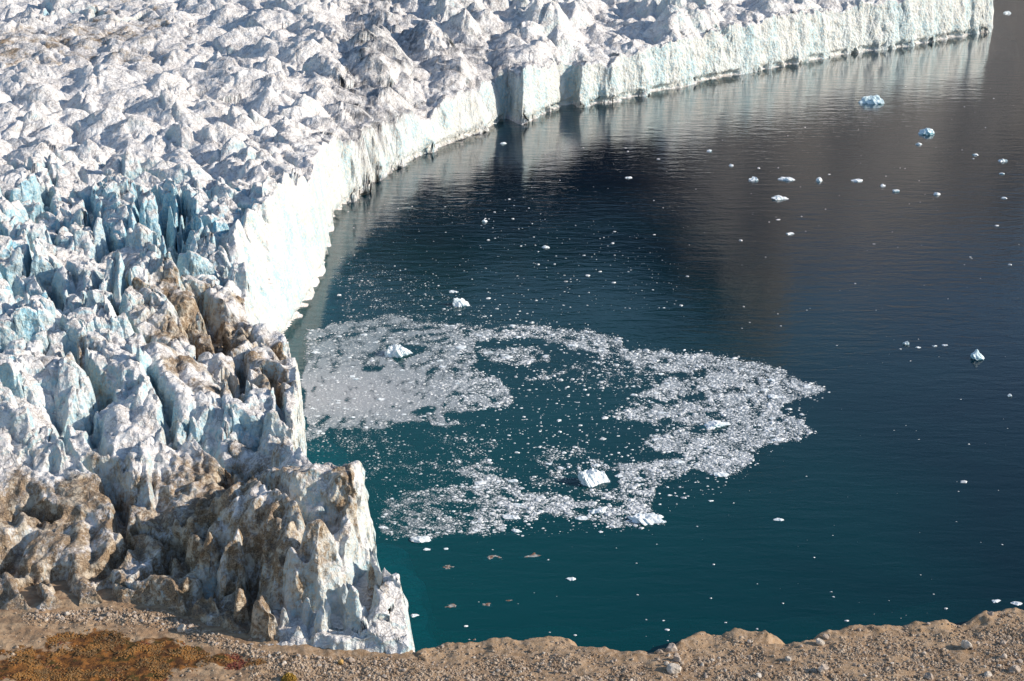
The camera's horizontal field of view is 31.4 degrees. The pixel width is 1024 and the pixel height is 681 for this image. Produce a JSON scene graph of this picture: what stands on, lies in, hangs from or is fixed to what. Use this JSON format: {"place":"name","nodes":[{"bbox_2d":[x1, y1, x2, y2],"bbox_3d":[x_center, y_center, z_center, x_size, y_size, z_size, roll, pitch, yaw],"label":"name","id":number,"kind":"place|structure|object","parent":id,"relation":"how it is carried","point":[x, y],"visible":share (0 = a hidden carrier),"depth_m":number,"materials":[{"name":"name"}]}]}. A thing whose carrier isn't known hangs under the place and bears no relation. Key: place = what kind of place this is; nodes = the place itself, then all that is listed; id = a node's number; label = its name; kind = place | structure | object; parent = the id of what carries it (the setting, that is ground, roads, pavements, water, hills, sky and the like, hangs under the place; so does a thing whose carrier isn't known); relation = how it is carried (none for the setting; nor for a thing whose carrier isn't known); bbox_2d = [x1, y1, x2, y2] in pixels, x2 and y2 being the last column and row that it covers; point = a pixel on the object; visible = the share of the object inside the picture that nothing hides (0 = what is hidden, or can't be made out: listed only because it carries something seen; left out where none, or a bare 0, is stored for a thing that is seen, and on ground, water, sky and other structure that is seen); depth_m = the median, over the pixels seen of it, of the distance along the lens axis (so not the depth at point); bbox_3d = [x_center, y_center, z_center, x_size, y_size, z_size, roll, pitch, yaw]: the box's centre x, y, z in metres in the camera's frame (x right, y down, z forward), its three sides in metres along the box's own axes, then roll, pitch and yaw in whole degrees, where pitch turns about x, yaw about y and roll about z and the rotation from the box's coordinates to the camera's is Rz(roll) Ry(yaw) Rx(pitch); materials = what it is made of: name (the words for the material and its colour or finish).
{"place":"outdoors","nodes":[
{"label":"outdoors","id":0,"kind":"place"},
{"bbox_2d":[0,0,993,653],"bbox_3d":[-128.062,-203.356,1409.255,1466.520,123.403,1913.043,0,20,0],"label":"glacier","id":1,"kind":"object","parent":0,"point":[182,182],"visible":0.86,"depth_m":904.02,"materials":[{"name":"white ice"}]},
{"bbox_2d":[0,572,1023,680],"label":"ground","id":2,"kind":"structure","parent":0,"point":[70,601],"depth_m":583.68,"materials":[{"name":"brown soil"}]},
{"bbox_2d":[0,629,265,680],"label":"tundra","id":3,"kind":"structure","parent":2,"relation":"on","point":[232,664],"depth_m":579.09,"materials":[{"name":"brown plant"}]},
{"bbox_2d":[177,624,186,632],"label":"boulder","id":4,"kind":"object","parent":2,"relation":"on","point":[182,628],"visible":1,"depth_m":597.41,"materials":[{"name":"beige stone"}]},
{"bbox_2d":[281,672,297,680],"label":"shrub","id":5,"kind":"object","parent":2,"relation":"on","point":[288,676],"visible":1,"depth_m":564.74,"materials":[{"name":"yellow plant"}]},
{"bbox_2d":[346,657,354,662],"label":"boulder","id":6,"kind":"object","parent":2,"relation":"on","point":[350,659],"visible":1,"depth_m":577.54,"materials":[{"name":"beige stone"}]},
{"bbox_2d":[0,605,1023,680],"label":"rubble","id":7,"kind":"object","parent":2,"relation":"on","point":[471,674],"visible":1,"depth_m":577.08,"materials":[{"name":"brown gravel"}]},
{"bbox_2d":[665,643,677,651],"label":"boulder","id":8,"kind":"object","parent":2,"relation":"on","point":[671,647],"visible":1,"depth_m":582.69,"materials":[{"name":"beige stone"}]},
{"bbox_2d":[666,663,681,674],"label":"boulder","id":9,"kind":"object","parent":2,"relation":"on","point":[672,668],"visible":1,"depth_m":569.01,"materials":[{"name":"white stone"}]},
{"bbox_2d":[673,654,680,661],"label":"boulder","id":10,"kind":"object","parent":2,"relation":"on","point":[676,658],"visible":1,"depth_m":575.62,"materials":[{"name":"beige stone"}]},
{"bbox_2d":[816,638,824,645],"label":"boulder","id":11,"kind":"object","parent":2,"relation":"on","point":[820,642],"visible":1,"depth_m":586.79,"materials":[{"name":"beige stone"}]},
{"bbox_2d":[817,664,828,672],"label":"boulder","id":12,"kind":"object","parent":2,"relation":"on","point":[822,668],"visible":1,"depth_m":570.08,"materials":[{"name":"beige stone"}]},
{"bbox_2d":[822,634,828,639],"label":"boulder","id":13,"kind":"object","parent":2,"relation":"on","point":[825,636],"visible":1,"depth_m":592.22,"materials":[{"name":"beige stone"}]},
{"bbox_2d":[924,672,933,680],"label":"boulder","id":14,"kind":"object","parent":2,"relation":"on","point":[928,676],"visible":1,"depth_m":567.57,"materials":[{"name":"beige stone"}]},
{"bbox_2d":[961,640,971,648],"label":"boulder","id":15,"kind":"object","parent":2,"relation":"on","point":[965,644],"visible":1,"depth_m":586.53,"materials":[{"name":"grey stone"}]},
{"bbox_2d":[984,671,991,676],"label":"boulder","id":16,"kind":"object","parent":2,"relation":"on","point":[988,674],"visible":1,"depth_m":569.42,"materials":[{"name":"white stone"}]},
{"bbox_2d":[1000,653,1006,658],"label":"boulder","id":17,"kind":"object","parent":2,"relation":"on","point":[1003,656],"visible":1,"depth_m":579.83,"materials":[{"name":"beige stone"}]},
{"bbox_2d":[1009,665,1020,672],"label":"boulder","id":18,"kind":"object","parent":2,"relation":"on","point":[1016,668],"visible":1,"depth_m":572.13,"materials":[{"name":"beige stone"}]},
{"bbox_2d":[283,0,1023,652],"bbox_3d":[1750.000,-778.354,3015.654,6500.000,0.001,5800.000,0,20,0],"label":"water","id":19,"kind":"structure","parent":0,"point":[859,488],"depth_m":882.47,"materials":[{"name":"teal liquid"}]},
{"bbox_2d":[384,344,411,357],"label":"iceberg","id":20,"kind":"object","parent":19,"relation":"on","point":[397,351],"visible":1,"depth_m":856.01,"materials":[{"name":"white ice"}]},
{"bbox_2d":[410,536,430,542],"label":"iceberg","id":21,"kind":"object","parent":19,"relation":"on","point":[419,539],"visible":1,"depth_m":673.21,"materials":[{"name":"white ice"}]},
{"bbox_2d":[455,345,465,348],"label":"ice floe","id":22,"kind":"object","parent":19,"relation":"on","point":[460,347],"visible":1,"depth_m":866.74,"materials":[{"name":"white ice"}]},
{"bbox_2d":[452,298,469,306],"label":"iceberg","id":23,"kind":"object","parent":19,"relation":"on","point":[461,302],"visible":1,"depth_m":924.90,"materials":[{"name":"white ice"}]},
{"bbox_2d":[487,555,501,558],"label":"iceberg","id":24,"kind":"object","parent":19,"relation":"on","point":[490,557],"visible":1,"depth_m":661.23,"materials":[{"name":"brown ice"}]},
{"bbox_2d":[503,514,520,518],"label":"iceberg","id":25,"kind":"object","parent":19,"relation":"on","point":[508,516],"visible":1,"depth_m":691.45,"materials":[{"name":"white ice"}]},
{"bbox_2d":[525,553,540,556],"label":"iceberg","id":26,"kind":"object","parent":19,"relation":"on","point":[534,555],"visible":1,"depth_m":662.04,"materials":[{"name":"ice"}]},
{"bbox_2d":[301,315,824,536],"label":"ice slush","id":27,"kind":"object","parent":19,"relation":"on","point":[330,382],"visible":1,"depth_m":821.34,"materials":[{"name":"white ice"}]},
{"bbox_2d":[575,516,587,519],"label":"ice floe","id":28,"kind":"object","parent":19,"relation":"on","point":[581,518],"visible":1,"depth_m":690.83,"materials":[{"name":"white ice"}]},
{"bbox_2d":[578,468,609,486],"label":"iceberg","id":29,"kind":"object","parent":19,"relation":"on","point":[591,477],"visible":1,"depth_m":721.14,"materials":[{"name":"white ice"}]},
{"bbox_2d":[587,507,607,513],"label":"iceberg","id":30,"kind":"object","parent":19,"relation":"on","point":[599,510],"visible":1,"depth_m":696.25,"materials":[{"name":"white ice"}]},
{"bbox_2d":[628,513,662,524],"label":"iceberg","id":31,"kind":"object","parent":19,"relation":"on","point":[647,518],"visible":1,"depth_m":688.60,"materials":[{"name":"white ice"}]},
{"bbox_2d":[300,86,1018,640],"bbox_3d":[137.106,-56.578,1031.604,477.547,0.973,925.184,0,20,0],"label":"brash ice","id":32,"kind":"structure","parent":19,"relation":"on","point":[654,466],"depth_m":793.89,"materials":[{"name":"white ice"}]},
{"bbox_2d":[704,420,730,428],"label":"iceberg","id":33,"kind":"object","parent":19,"relation":"on","point":[713,424],"visible":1,"depth_m":776.53,"materials":[{"name":"white ice"}]},
{"bbox_2d":[714,472,727,476],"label":"iceberg","id":34,"kind":"object","parent":19,"relation":"on","point":[719,474],"visible":1,"depth_m":728.09,"materials":[{"name":"white ice"}]},
{"bbox_2d":[749,176,757,180],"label":"ice floe","id":35,"kind":"object","parent":19,"relation":"on","point":[753,179],"visible":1,"depth_m":1156.18,"materials":[{"name":"white ice"}]},
{"bbox_2d":[768,394,782,398],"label":"iceberg","id":36,"kind":"object","parent":19,"relation":"on","point":[773,396],"visible":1,"depth_m":807.39,"materials":[{"name":"white ice"}]},
{"bbox_2d":[771,195,788,199],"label":"ice floe","id":37,"kind":"object","parent":19,"relation":"on","point":[777,197],"visible":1,"depth_m":1114.70,"materials":[{"name":"white ice"}]},
{"bbox_2d":[778,177,794,180],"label":"ice floe","id":38,"kind":"object","parent":19,"relation":"on","point":[787,178],"visible":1,"depth_m":1157.32,"materials":[{"name":"white ice"}]},
{"bbox_2d":[858,95,883,103],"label":"iceberg","id":39,"kind":"object","parent":19,"relation":"on","point":[874,99],"visible":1,"depth_m":1366.25,"materials":[{"name":"white ice"}]},
{"bbox_2d":[918,128,934,134],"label":"iceberg","id":40,"kind":"object","parent":19,"relation":"on","point":[927,131],"visible":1,"depth_m":1272.56,"materials":[{"name":"white ice"}]},
{"bbox_2d":[971,349,983,359],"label":"iceberg","id":41,"kind":"object","parent":19,"relation":"on","point":[976,355],"visible":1,"depth_m":852.20,"materials":[{"name":"white ice"}]},
{"bbox_2d":[1010,601,1022,605],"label":"ice floe","id":42,"kind":"object","parent":19,"relation":"on","point":[1016,603],"visible":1,"depth_m":627.51,"materials":[{"name":"white ice"}]}
]}

